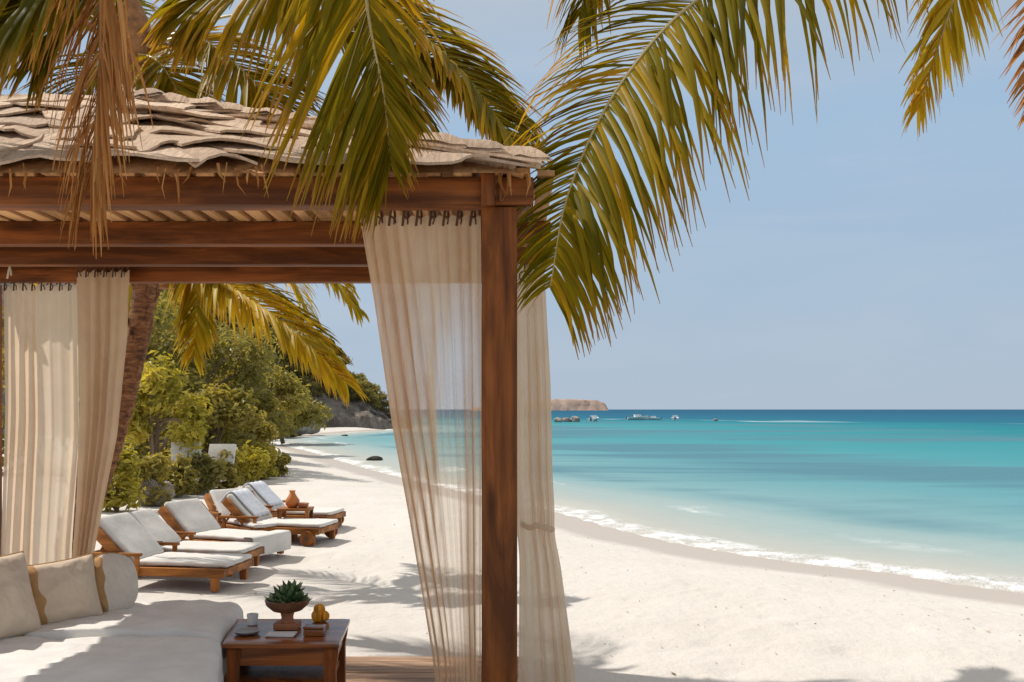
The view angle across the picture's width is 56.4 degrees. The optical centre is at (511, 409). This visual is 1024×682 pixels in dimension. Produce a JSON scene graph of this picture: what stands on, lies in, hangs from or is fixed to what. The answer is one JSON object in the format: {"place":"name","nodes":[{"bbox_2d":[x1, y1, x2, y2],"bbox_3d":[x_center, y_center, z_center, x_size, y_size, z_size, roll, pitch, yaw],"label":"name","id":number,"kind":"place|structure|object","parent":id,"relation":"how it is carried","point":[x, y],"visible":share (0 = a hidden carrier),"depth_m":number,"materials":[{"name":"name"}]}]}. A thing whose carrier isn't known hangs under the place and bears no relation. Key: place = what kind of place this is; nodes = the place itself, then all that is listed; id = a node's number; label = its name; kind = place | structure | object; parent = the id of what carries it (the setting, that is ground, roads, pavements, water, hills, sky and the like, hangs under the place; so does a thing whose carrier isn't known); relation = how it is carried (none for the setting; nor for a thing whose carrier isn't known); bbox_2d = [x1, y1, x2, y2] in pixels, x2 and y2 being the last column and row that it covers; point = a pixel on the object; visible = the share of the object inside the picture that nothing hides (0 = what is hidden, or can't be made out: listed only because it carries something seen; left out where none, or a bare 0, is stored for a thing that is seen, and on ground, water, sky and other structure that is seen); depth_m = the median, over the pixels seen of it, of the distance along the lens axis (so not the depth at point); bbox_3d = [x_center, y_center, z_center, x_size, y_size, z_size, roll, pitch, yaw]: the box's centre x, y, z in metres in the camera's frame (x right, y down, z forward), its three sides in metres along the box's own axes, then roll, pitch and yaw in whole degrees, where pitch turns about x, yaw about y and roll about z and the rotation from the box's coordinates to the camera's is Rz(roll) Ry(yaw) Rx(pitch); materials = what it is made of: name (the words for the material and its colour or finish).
{"place":"outdoors","nodes":[
{"label":"outdoors","id":0,"kind":"place"},
{"bbox_2d":[164,481,174,500],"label":"stone block","id":1,"kind":"structure","parent":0,"point":[170,486],"depth_m":16.80,"materials":[{"name":"grey stone"}]},
{"bbox_2d":[0,284,392,433],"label":"headland","id":2,"kind":"structure","parent":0,"point":[360,413],"depth_m":87.91,"materials":[{"name":"stone"}]},
{"bbox_2d":[207,304,228,321],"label":"headland tree","id":3,"kind":"object","parent":2,"relation":"on","point":[216,317],"visible":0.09,"depth_m":87.83,"materials":[{"name":"green plant"}]},
{"bbox_2d":[211,319,230,336],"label":"headland tree","id":4,"kind":"object","parent":2,"relation":"on","point":[218,329],"visible":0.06,"depth_m":83.34,"materials":[{"name":"green plant"}]},
{"bbox_2d":[218,319,241,333],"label":"headland tree","id":5,"kind":"object","parent":2,"relation":"on","point":[231,326],"visible":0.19,"depth_m":87.53,"materials":[{"name":"green plant"}]},
{"bbox_2d":[252,316,278,340],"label":"headland tree","id":6,"kind":"object","parent":2,"relation":"on","point":[270,325],"visible":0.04,"depth_m":90.49,"materials":[{"name":"green plant"}]},
{"bbox_2d":[253,348,278,364],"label":"headland tree","id":7,"kind":"object","parent":2,"relation":"on","point":[269,349],"visible":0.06,"depth_m":86.91,"materials":[{"name":"green plant"}]},
{"bbox_2d":[268,328,281,355],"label":"headland tree","id":8,"kind":"object","parent":2,"relation":"on","point":[272,331],"visible":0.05,"depth_m":89.70,"materials":[{"name":"green plant"}]},
{"bbox_2d":[271,338,288,361],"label":"headland tree","id":9,"kind":"object","parent":2,"relation":"on","point":[280,350],"visible":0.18,"depth_m":89.10,"materials":[{"name":"green plant"}]},
{"bbox_2d":[274,345,291,369],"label":"headland tree","id":10,"kind":"object","parent":2,"relation":"on","point":[282,361],"visible":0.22,"depth_m":88.48,"materials":[{"name":"green plant"}]},
{"bbox_2d":[270,313,296,330],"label":"headland tree","id":11,"kind":"object","parent":2,"relation":"on","point":[285,319],"visible":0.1,"depth_m":93.96,"materials":[{"name":"green plant"}]},
{"bbox_2d":[282,357,300,378],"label":"headland tree","id":12,"kind":"object","parent":2,"relation":"on","point":[288,363],"visible":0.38,"depth_m":88.72,"materials":[{"name":"green plant"}]},
{"bbox_2d":[283,365,304,377],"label":"headland tree","id":13,"kind":"object","parent":2,"relation":"on","point":[299,370],"visible":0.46,"depth_m":88.90,"materials":[{"name":"green plant"}]},
{"bbox_2d":[295,365,314,381],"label":"headland tree","id":14,"kind":"object","parent":2,"relation":"on","point":[304,375],"visible":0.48,"depth_m":89.14,"materials":[{"name":"green plant"}]},
{"bbox_2d":[298,377,317,395],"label":"headland tree","id":15,"kind":"object","parent":2,"relation":"on","point":[305,381],"visible":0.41,"depth_m":88.11,"materials":[{"name":"green plant"}]},
{"bbox_2d":[299,369,316,382],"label":"headland tree","id":16,"kind":"object","parent":2,"relation":"on","point":[310,373],"visible":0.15,"depth_m":89.67,"materials":[{"name":"green plant"}]},
{"bbox_2d":[307,381,324,395],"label":"headland tree","id":17,"kind":"object","parent":2,"relation":"on","point":[314,385],"visible":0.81,"depth_m":88.43,"materials":[{"name":"green plant"}]},
{"bbox_2d":[313,377,326,391],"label":"headland tree","id":18,"kind":"object","parent":2,"relation":"on","point":[321,388],"visible":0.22,"depth_m":90.00,"materials":[{"name":"green plant"}]},
{"bbox_2d":[322,381,336,396],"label":"headland tree","id":19,"kind":"object","parent":2,"relation":"on","point":[327,391],"visible":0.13,"depth_m":90.15,"materials":[{"name":"green plant"}]},
{"bbox_2d":[330,383,350,396],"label":"headland tree","id":20,"kind":"object","parent":2,"relation":"on","point":[349,387],"visible":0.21,"depth_m":90.17,"materials":[{"name":"green plant"}]},
{"bbox_2d":[331,356,352,364],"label":"headland tree","id":21,"kind":"object","parent":2,"relation":"on","point":[343,360],"visible":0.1,"depth_m":94.47,"materials":[{"name":"green plant"}]},
{"bbox_2d":[349,386,364,400],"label":"headland tree","id":22,"kind":"object","parent":2,"relation":"on","point":[355,395],"visible":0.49,"depth_m":91.05,"materials":[{"name":"green plant"}]},
{"bbox_2d":[350,371,364,377],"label":"headland tree","id":23,"kind":"object","parent":2,"relation":"on","point":[354,374],"visible":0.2,"depth_m":94.78,"materials":[{"name":"green plant"}]},
{"bbox_2d":[351,379,369,398],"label":"headland tree","id":24,"kind":"object","parent":2,"relation":"on","point":[365,384],"visible":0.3,"depth_m":92.22,"materials":[{"name":"green plant"}]},
{"bbox_2d":[353,375,369,381],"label":"headland tree","id":25,"kind":"object","parent":2,"relation":"on","point":[363,378],"visible":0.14,"depth_m":94.15,"materials":[{"name":"green plant"}]},
{"bbox_2d":[356,388,375,402],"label":"headland tree","id":26,"kind":"object","parent":2,"relation":"on","point":[366,392],"visible":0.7,"depth_m":91.16,"materials":[{"name":"green plant"}]},
{"bbox_2d":[364,393,380,407],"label":"headland tree","id":27,"kind":"object","parent":2,"relation":"on","point":[372,397],"visible":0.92,"depth_m":91.04,"materials":[{"name":"green plant"}]},
{"bbox_2d":[369,386,379,395],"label":"headland tree","id":28,"kind":"object","parent":2,"relation":"on","point":[376,389],"visible":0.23,"depth_m":93.67,"materials":[{"name":"green plant"}]},
{"bbox_2d":[370,383,380,392],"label":"headland tree","id":29,"kind":"object","parent":2,"relation":"on","point":[375,385],"visible":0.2,"depth_m":94.07,"materials":[{"name":"green plant"}]},
{"bbox_2d":[370,401,380,409],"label":"headland tree","id":30,"kind":"object","parent":2,"relation":"on","point":[377,405],"visible":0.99,"depth_m":91.24,"materials":[{"name":"green plant"}]},
{"bbox_2d":[377,393,387,399],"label":"headland tree","id":31,"kind":"object","parent":2,"relation":"on","point":[382,397],"visible":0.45,"depth_m":92.81,"materials":[{"name":"green plant"}]},
{"bbox_2d":[380,399,388,410],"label":"headland tree","id":32,"kind":"object","parent":2,"relation":"on","point":[384,405],"visible":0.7,"depth_m":93.04,"materials":[{"name":"green plant"}]},
{"bbox_2d":[0,0,1023,408],"label":"sky","id":33,"kind":"structure","parent":0,"point":[865,265],"materials":[{"name":"blue"}]},
{"bbox_2d":[2,427,1023,681],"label":"sand beach","id":34,"kind":"structure","parent":0,"point":[696,613],"depth_m":8.07,"materials":[{"name":"beige sand"}]},
{"bbox_2d":[2,306,168,470],"bbox_3d":[-11.401,-0.612,23.991,5.208,4.918,5.070,0,0,-28],"label":"broadleaf tree","id":35,"kind":"object","parent":34,"relation":"on","point":[155,318],"visible":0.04,"depth_m":24.17,"materials":[{"name":"green plant"}]},
{"bbox_2d":[2,290,206,410],"bbox_3d":[-11.553,-1.054,26.856,5.649,5.724,4.320,0,0,-11],"label":"broadleaf tree","id":36,"kind":"object","parent":34,"relation":"on","point":[161,305],"visible":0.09,"depth_m":26.74,"materials":[{"name":"green plant"}]},
{"bbox_2d":[102,445,146,511],"bbox_3d":[-6.284,1.109,15.111,0.918,1.099,1.039,0,0,39],"label":"shrub","id":37,"kind":"object","parent":34,"relation":"on","point":[124,488],"visible":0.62,"depth_m":15.03,"materials":[{"name":"green plant"}]},
{"bbox_2d":[137,477,168,506],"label":"shrub","id":38,"kind":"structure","parent":34,"relation":"on","point":[148,483],"depth_m":16.08,"materials":[{"name":"green plant"}]},
{"bbox_2d":[134,449,174,506],"bbox_3d":[-6.216,1.202,16.223,0.985,1.035,0.903,0,0,0],"label":"shrub","id":39,"kind":"object","parent":34,"relation":"on","point":[155,466],"visible":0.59,"depth_m":16.05,"materials":[{"name":"green plant"}]},
{"bbox_2d":[124,350,214,471],"bbox_3d":[-7.012,0.318,19.014,2.311,2.978,1.788,0,0,0],"label":"broadleaf tree","id":40,"kind":"object","parent":34,"relation":"on","point":[157,383],"visible":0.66,"depth_m":18.76,"materials":[{"name":"green plant"}]},
{"bbox_2d":[123,419,220,458],"bbox_3d":[-7.799,0.843,21.486,2.290,1.634,1.913,0,0,0],"label":"undergrowth bush","id":41,"kind":"object","parent":34,"relation":"on","point":[141,451],"visible":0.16,"depth_m":21.25,"materials":[{"name":"green plant"}]},
{"bbox_2d":[94,512,253,591],"bbox_3d":[-3.242,1.287,8.785,1.570,0.626,0.730,0,0,8],"label":"sun lounger","id":42,"kind":"object","parent":34,"relation":"on","point":[127,534],"visible":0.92,"depth_m":8.58,"materials":[{"name":"white fabric"}]},
{"bbox_2d":[158,452,199,497],"bbox_3d":[-6.195,1.242,17.521,0.938,0.934,0.713,0,0,-22],"label":"shrub","id":43,"kind":"object","parent":34,"relation":"on","point":[180,468],"visible":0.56,"depth_m":17.48,"materials":[{"name":"green plant"}]},
{"bbox_2d":[94,509,264,576],"bbox_3d":[-3.342,1.310,9.555,1.570,0.581,0.730,0,0,8],"label":"sun lounger","id":44,"kind":"object","parent":34,"relation":"on","point":[155,526],"visible":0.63,"depth_m":9.55,"materials":[{"name":"white fabric"}]},
{"bbox_2d":[171,442,200,494],"bbox_3d":[-6.270,1.154,18.313,0.560,1.033,0.835,0,0,-15],"label":"sign","id":45,"kind":"object","parent":34,"relation":"on","point":[174,449],"visible":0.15,"depth_m":18.60,"materials":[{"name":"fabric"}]},
{"bbox_2d":[146,297,228,419],"bbox_3d":[-12.215,-1.408,32.946,5.877,6.457,6.020,0,0,-19],"label":"broadleaf tree","id":46,"kind":"object","parent":34,"relation":"on","point":[171,325],"visible":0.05,"depth_m":32.95,"materials":[{"name":"green plant"}]},
{"bbox_2d":[18,284,369,498],"bbox_3d":[-2.959,-0.133,9.858,3.708,3.729,2.327,0,0,15],"label":"palm tree","id":47,"kind":"object","parent":34,"relation":"on","point":[240,301],"visible":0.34,"depth_m":8.93,"materials":[{"name":"green plant"}]},
{"bbox_2d":[183,451,227,494],"bbox_3d":[-5.954,1.232,18.345,1.065,0.909,0.917,0,0,-38],"label":"shrub","id":48,"kind":"object","parent":34,"relation":"on","point":[210,473],"visible":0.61,"depth_m":18.23,"materials":[{"name":"green plant"}]},
{"bbox_2d":[131,322,283,455],"bbox_3d":[-7.885,-0.238,24.076,4.579,4.084,3.044,0,0,0],"label":"broadleaf tree","id":49,"kind":"object","parent":34,"relation":"on","point":[243,373],"visible":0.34,"depth_m":24.00,"materials":[{"name":"green plant"}]},
{"bbox_2d":[167,383,266,454],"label":"broadleaf tree","id":50,"kind":"object","parent":34,"relation":"on","point":[223,414],"visible":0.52,"depth_m":21.87,"materials":[{"name":"green plant"}]},
{"bbox_2d":[208,444,235,488],"bbox_3d":[-5.934,1.224,19.117,0.560,1.033,0.835,0,0,5],"label":"sign","id":51,"kind":"object","parent":34,"relation":"on","point":[215,450],"visible":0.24,"depth_m":19.44,"materials":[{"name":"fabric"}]},
{"bbox_2d":[157,498,290,555],"bbox_3d":[-3.301,1.308,10.561,1.600,0.584,0.668,0,0,22],"label":"sun lounger","id":52,"kind":"object","parent":34,"relation":"on","point":[196,516],"visible":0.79,"depth_m":10.44,"materials":[{"name":"white fabric"}]},
{"bbox_2d":[155,320,293,438],"bbox_3d":[-9.371,-0.564,31.090,3.897,4.798,4.436,0,0,-42],"label":"broadleaf tree","id":53,"kind":"object","parent":34,"relation":"on","point":[278,420],"visible":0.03,"depth_m":30.86,"materials":[{"name":"green plant"}]},
{"bbox_2d":[0,0,449,258],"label":"palm tree","id":54,"kind":"object","parent":34,"relation":"on","point":[378,112],"visible":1,"depth_m":3.39,"materials":[{"name":"green plant"}]},
{"bbox_2d":[204,449,246,488],"bbox_3d":[-5.906,1.217,19.342,1.049,0.904,0.928,0,0,0],"label":"shrub","id":55,"kind":"object","parent":34,"relation":"on","point":[235,479],"visible":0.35,"depth_m":19.16,"materials":[{"name":"green plant"}]},
{"bbox_2d":[201,424,256,464],"bbox_3d":[-7.600,1.037,24.467,2.340,1.595,2.275,0,0,0],"label":"undergrowth bush","id":56,"kind":"object","parent":34,"relation":"on","point":[253,437],"visible":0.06,"depth_m":24.43,"materials":[{"name":"green plant"}]},
{"bbox_2d":[198,362,285,455],"bbox_3d":[-7.376,0.219,25.963,2.534,3.210,2.120,0,0,0],"label":"broadleaf tree","id":57,"kind":"object","parent":34,"relation":"on","point":[263,433],"visible":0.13,"depth_m":25.87,"materials":[{"name":"green plant"}]},
{"bbox_2d":[204,488,297,539],"bbox_3d":[-3.333,1.310,11.947,0.730,0.581,1.570,0,0,-42],"label":"sun lounger","id":58,"kind":"object","parent":34,"relation":"on","point":[213,497],"visible":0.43,"depth_m":11.79,"materials":[{"name":"white fabric"}]},
{"bbox_2d":[235,440,269,484],"bbox_3d":[-5.807,1.197,20.587,1.218,1.054,1.024,0,0,0],"label":"shrub","id":59,"kind":"object","parent":34,"relation":"on","point":[256,462],"visible":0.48,"depth_m":20.45,"materials":[{"name":"green plant"}]},
{"bbox_2d":[246,442,278,479],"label":"shrub","id":60,"kind":"object","parent":34,"relation":"on","point":[272,452],"visible":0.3,"depth_m":21.85,"materials":[{"name":"green plant"}]},
{"bbox_2d":[247,420,280,452],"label":"undergrowth bush","id":61,"kind":"object","parent":34,"relation":"on","point":[272,434],"depth_m":28.91,"materials":[{"name":"green plant"}]},
{"bbox_2d":[219,493,339,545],"bbox_3d":[-2.959,1.311,11.684,1.570,0.577,0.772,0,0,12],"label":"sun lounger","id":62,"kind":"object","parent":34,"relation":"on","point":[307,530],"visible":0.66,"depth_m":11.42,"materials":[{"name":"white fabric"}]},
{"bbox_2d":[220,489,270,515],"bbox_3d":[-3.275,1.145,11.751,0.481,0.311,0.405,0,0,12],"label":"towel","id":63,"kind":"object","parent":62,"relation":"on","point":[251,503],"visible":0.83,"depth_m":11.69,"materials":[{"name":"fabric"}]},
{"bbox_2d":[247,362,311,431],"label":"broadleaf tree","id":64,"kind":"object","parent":34,"relation":"on","point":[292,396],"visible":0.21,"depth_m":38.03,"materials":[{"name":"green plant"}]},
{"bbox_2d":[269,452,290,476],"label":"shrub","id":65,"kind":"object","parent":34,"relation":"on","point":[283,459],"visible":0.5,"depth_m":22.74,"materials":[{"name":"green plant"}]},
{"bbox_2d":[10,0,556,552],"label":"palm tree","id":66,"kind":"object","parent":34,"relation":"on","point":[470,84],"visible":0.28,"depth_m":7.00,"materials":[{"name":"green plant"}]},
{"bbox_2d":[245,485,345,525],"bbox_3d":[-3.110,1.311,12.984,1.570,0.577,0.772,0,0,12],"label":"sun lounger","id":67,"kind":"object","parent":34,"relation":"on","point":[339,514],"visible":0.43,"depth_m":12.78,"materials":[{"name":"white fabric"}]},
{"bbox_2d":[242,481,283,504],"bbox_3d":[-3.425,1.145,13.051,0.481,0.311,0.405,0,0,12],"label":"towel","id":68,"kind":"object","parent":67,"relation":"on","point":[266,493],"visible":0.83,"depth_m":13.00,"materials":[{"name":"fabric"}]},
{"bbox_2d":[277,506,313,518],"bbox_3d":[-2.706,1.420,11.950,0.400,0.380,0.320,0,0,0],"label":"stand","id":69,"kind":"object","parent":34,"relation":"on","point":[308,510],"visible":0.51,"depth_m":11.83,"materials":[{"name":"brown wood"}]},
{"bbox_2d":[285,490,299,507],"bbox_3d":[-2.746,1.121,11.950,0.180,0.215,0.177,0,0,0],"label":"vase","id":70,"kind":"object","parent":69,"relation":"on","point":[292,500],"visible":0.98,"depth_m":11.90,"materials":[{"name":"orange ceramic"}]},
{"bbox_2d":[297,502,308,507],"bbox_3d":[-2.606,1.198,11.920,0.150,0.062,0.150,0,0,0],"label":"bowl","id":71,"kind":"object","parent":69,"relation":"on","point":[303,504],"visible":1,"depth_m":11.87,"materials":[{"name":"ceramic"}]},
{"bbox_2d":[266,372,333,443],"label":"broadleaf tree","id":72,"kind":"object","parent":34,"relation":"on","point":[309,416],"visible":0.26,"depth_m":49.40,"materials":[{"name":"green plant"}]},
{"bbox_2d":[290,426,309,436],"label":"boulder","id":73,"kind":"object","parent":34,"relation":"on","point":[303,430],"visible":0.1,"depth_m":62.86,"materials":[{"name":"grey stone"}]},
{"bbox_2d":[307,421,320,433],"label":"boulder","id":74,"kind":"object","parent":34,"relation":"on","point":[312,431],"visible":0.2,"depth_m":66.46,"materials":[{"name":"grey stone"}]},
{"bbox_2d":[346,656,518,681],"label":"wooden deck","id":75,"kind":"structure","parent":34,"relation":"on","point":[389,668],"depth_m":5.71,"materials":[{"name":"brown wood"}]},
{"bbox_2d":[0,600,243,681],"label":"daybed","id":76,"kind":"object","parent":75,"relation":"on","point":[167,641],"visible":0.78,"depth_m":4.44,"materials":[{"name":"white fabric"}]},
{"bbox_2d":[0,551,40,638],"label":"pillow","id":77,"kind":"object","parent":76,"relation":"on","point":[19,615],"visible":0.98,"depth_m":4.60,"materials":[{"name":"fabric"}]},
{"bbox_2d":[27,553,103,624],"bbox_3d":[-2.331,0.944,4.906,0.437,0.369,0.231,0,0,-37],"label":"pillow","id":78,"kind":"object","parent":76,"relation":"on","point":[64,589],"visible":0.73,"depth_m":4.86,"materials":[{"name":"fabric"}]},
{"bbox_2d":[94,552,137,611],"bbox_3d":[-2.171,0.944,5.163,0.207,0.336,0.302,0,0,41],"label":"pillow","id":79,"kind":"object","parent":76,"relation":"on","point":[116,579],"visible":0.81,"depth_m":5.11,"materials":[{"name":"fabric"}]},
{"bbox_2d":[0,88,554,681],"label":"pavilion","id":80,"kind":"structure","parent":75,"relation":"on","point":[192,200],"depth_m":3.81,"materials":[{"name":"brown wood"}]},
{"bbox_2d":[6,267,11,278],"bbox_3d":[-3.106,-0.887,5.895,0.119,0.164,0.021,0,0,0],"label":"rope tie","id":81,"kind":"object","parent":80,"relation":"attached to","point":[9,270],"visible":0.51,"depth_m":5.89,"materials":[{"name":"beige fabric"}]},
{"bbox_2d":[0,283,78,564],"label":"cream curtain","id":82,"kind":"object","parent":80,"relation":"hanging from","point":[41,403],"visible":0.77,"depth_m":6.12,"materials":[{"name":"beige fabric"}]},
{"bbox_2d":[72,267,129,557],"bbox_3d":[-2.558,0.315,5.917,0.380,2.435,0.080,0,0,0],"label":"cream curtain","id":83,"kind":"object","parent":80,"relation":"hanging from","point":[102,301],"visible":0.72,"depth_m":5.92,"materials":[{"name":"beige fabric"}]},
{"bbox_2d":[361,211,480,681],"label":"sheer curtain","id":84,"kind":"object","parent":80,"relation":"hanging from","point":[425,274],"visible":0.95,"depth_m":3.97,"materials":[{"name":"beige fabric"}]},
{"bbox_2d":[517,264,575,681],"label":"sheer curtain","id":85,"kind":"object","parent":80,"relation":"hanging from","point":[545,652],"visible":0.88,"depth_m":5.30,"materials":[{"name":"beige fabric"}]},
{"bbox_2d":[222,619,349,681],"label":"side table","id":86,"kind":"object","parent":75,"relation":"on","point":[297,657],"visible":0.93,"depth_m":4.66,"materials":[{"name":"brown wood"}]},
{"bbox_2d":[233,627,260,634],"bbox_3d":[-1.330,1.119,4.800,0.136,0.018,0.136,0,0,0],"label":"dish","id":87,"kind":"object","parent":86,"relation":"on","point":[247,631],"visible":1,"depth_m":4.81,"materials":[{"name":"grey ceramic"}]},
{"bbox_2d":[247,613,257,624],"bbox_3d":[-1.361,1.101,5.013,0.060,0.055,0.060,0,0,0],"label":"cup","id":88,"kind":"object","parent":86,"relation":"on","point":[252,618],"visible":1,"depth_m":4.99,"materials":[{"name":"white ceramic"}]},
{"bbox_2d":[264,631,296,636],"bbox_3d":[-1.153,1.122,4.771,0.152,0.012,0.080,0,0,0],"label":"napkin","id":89,"kind":"object","parent":86,"relation":"on","point":[281,633],"visible":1,"depth_m":4.76,"materials":[{"name":"white fabric"}]},
{"bbox_2d":[264,579,311,629],"bbox_3d":[-1.156,1.005,4.920,0.227,0.246,0.227,0,0,-32],"label":"planter","id":90,"kind":"object","parent":86,"relation":"on","point":[287,600],"visible":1,"depth_m":4.87,"materials":[{"name":"ceramic"}]},
{"bbox_2d":[303,624,325,635],"bbox_3d":[-0.988,1.106,4.785,0.104,0.044,0.074,0,0,0],"label":"wooden box","id":91,"kind":"object","parent":86,"relation":"on","point":[314,630],"visible":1,"depth_m":4.75,"materials":[{"name":"brown wood"}]},
{"bbox_2d":[311,604,329,621],"bbox_3d":[-1.020,1.083,5.086,0.098,0.097,0.079,0,0,0],"label":"fruit","id":92,"kind":"object","parent":91,"relation":"on","point":[319,613],"visible":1,"depth_m":5.07,"materials":[{"name":"orange food"}]},
{"bbox_2d":[502,0,1023,359],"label":"palm tree","id":93,"kind":"object","parent":34,"relation":"on","point":[587,254],"visible":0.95,"depth_m":3.66,"materials":[{"name":"bark"},{"name":"leaves"}]},
{"bbox_2d":[478,399,607,409],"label":"island","id":94,"kind":"structure","parent":0,"point":[569,404],"depth_m":1483.75,"materials":[{"name":"brown stone"}]},
{"bbox_2d":[271,409,1023,593],"bbox_3d":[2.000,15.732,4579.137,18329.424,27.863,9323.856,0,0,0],"label":"sea","id":95,"kind":"structure","parent":0,"point":[935,494],"depth_m":25.18,"materials":[{"name":"liquid"}]},
{"bbox_2d":[366,456,382,460],"bbox_3d":[-4.966,1.801,34.544,0.610,0.233,0.343,0,0,0],"label":"sea rock","id":96,"kind":"object","parent":95,"relation":"in","point":[375,458],"visible":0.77,"depth_m":34.42,"materials":[{"name":"grey stone"}]},
{"bbox_2d":[554,417,562,421],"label":"reef rock","id":97,"kind":"object","parent":95,"relation":"in","point":[557,419],"visible":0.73,"depth_m":136.02,"materials":[{"name":"grey stone"}]},
{"bbox_2d":[562,417,569,421],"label":"reef rock","id":98,"kind":"object","parent":95,"relation":"in","point":[566,419],"visible":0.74,"depth_m":139.76,"materials":[{"name":"grey stone"}]},
{"bbox_2d":[570,416,579,421],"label":"reef rock","id":99,"kind":"object","parent":95,"relation":"in","point":[574,419],"visible":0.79,"depth_m":139.63,"materials":[{"name":"grey stone"}]},
{"bbox_2d":[587,415,598,420],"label":"motor boat","id":100,"kind":"object","parent":95,"relation":"on","point":[593,418],"visible":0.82,"depth_m":146.74,"materials":[{"name":"white plastic"}]},
{"bbox_2d":[626,414,647,419],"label":"motor boat","id":101,"kind":"object","parent":95,"relation":"on","point":[638,417],"visible":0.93,"depth_m":166.66,"materials":[{"name":"white plastic"}]},
{"bbox_2d":[648,416,661,419],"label":"motor boat","id":102,"kind":"object","parent":95,"relation":"on","point":[652,418],"visible":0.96,"depth_m":166.77,"materials":[{"name":"white plastic"}]}
]}

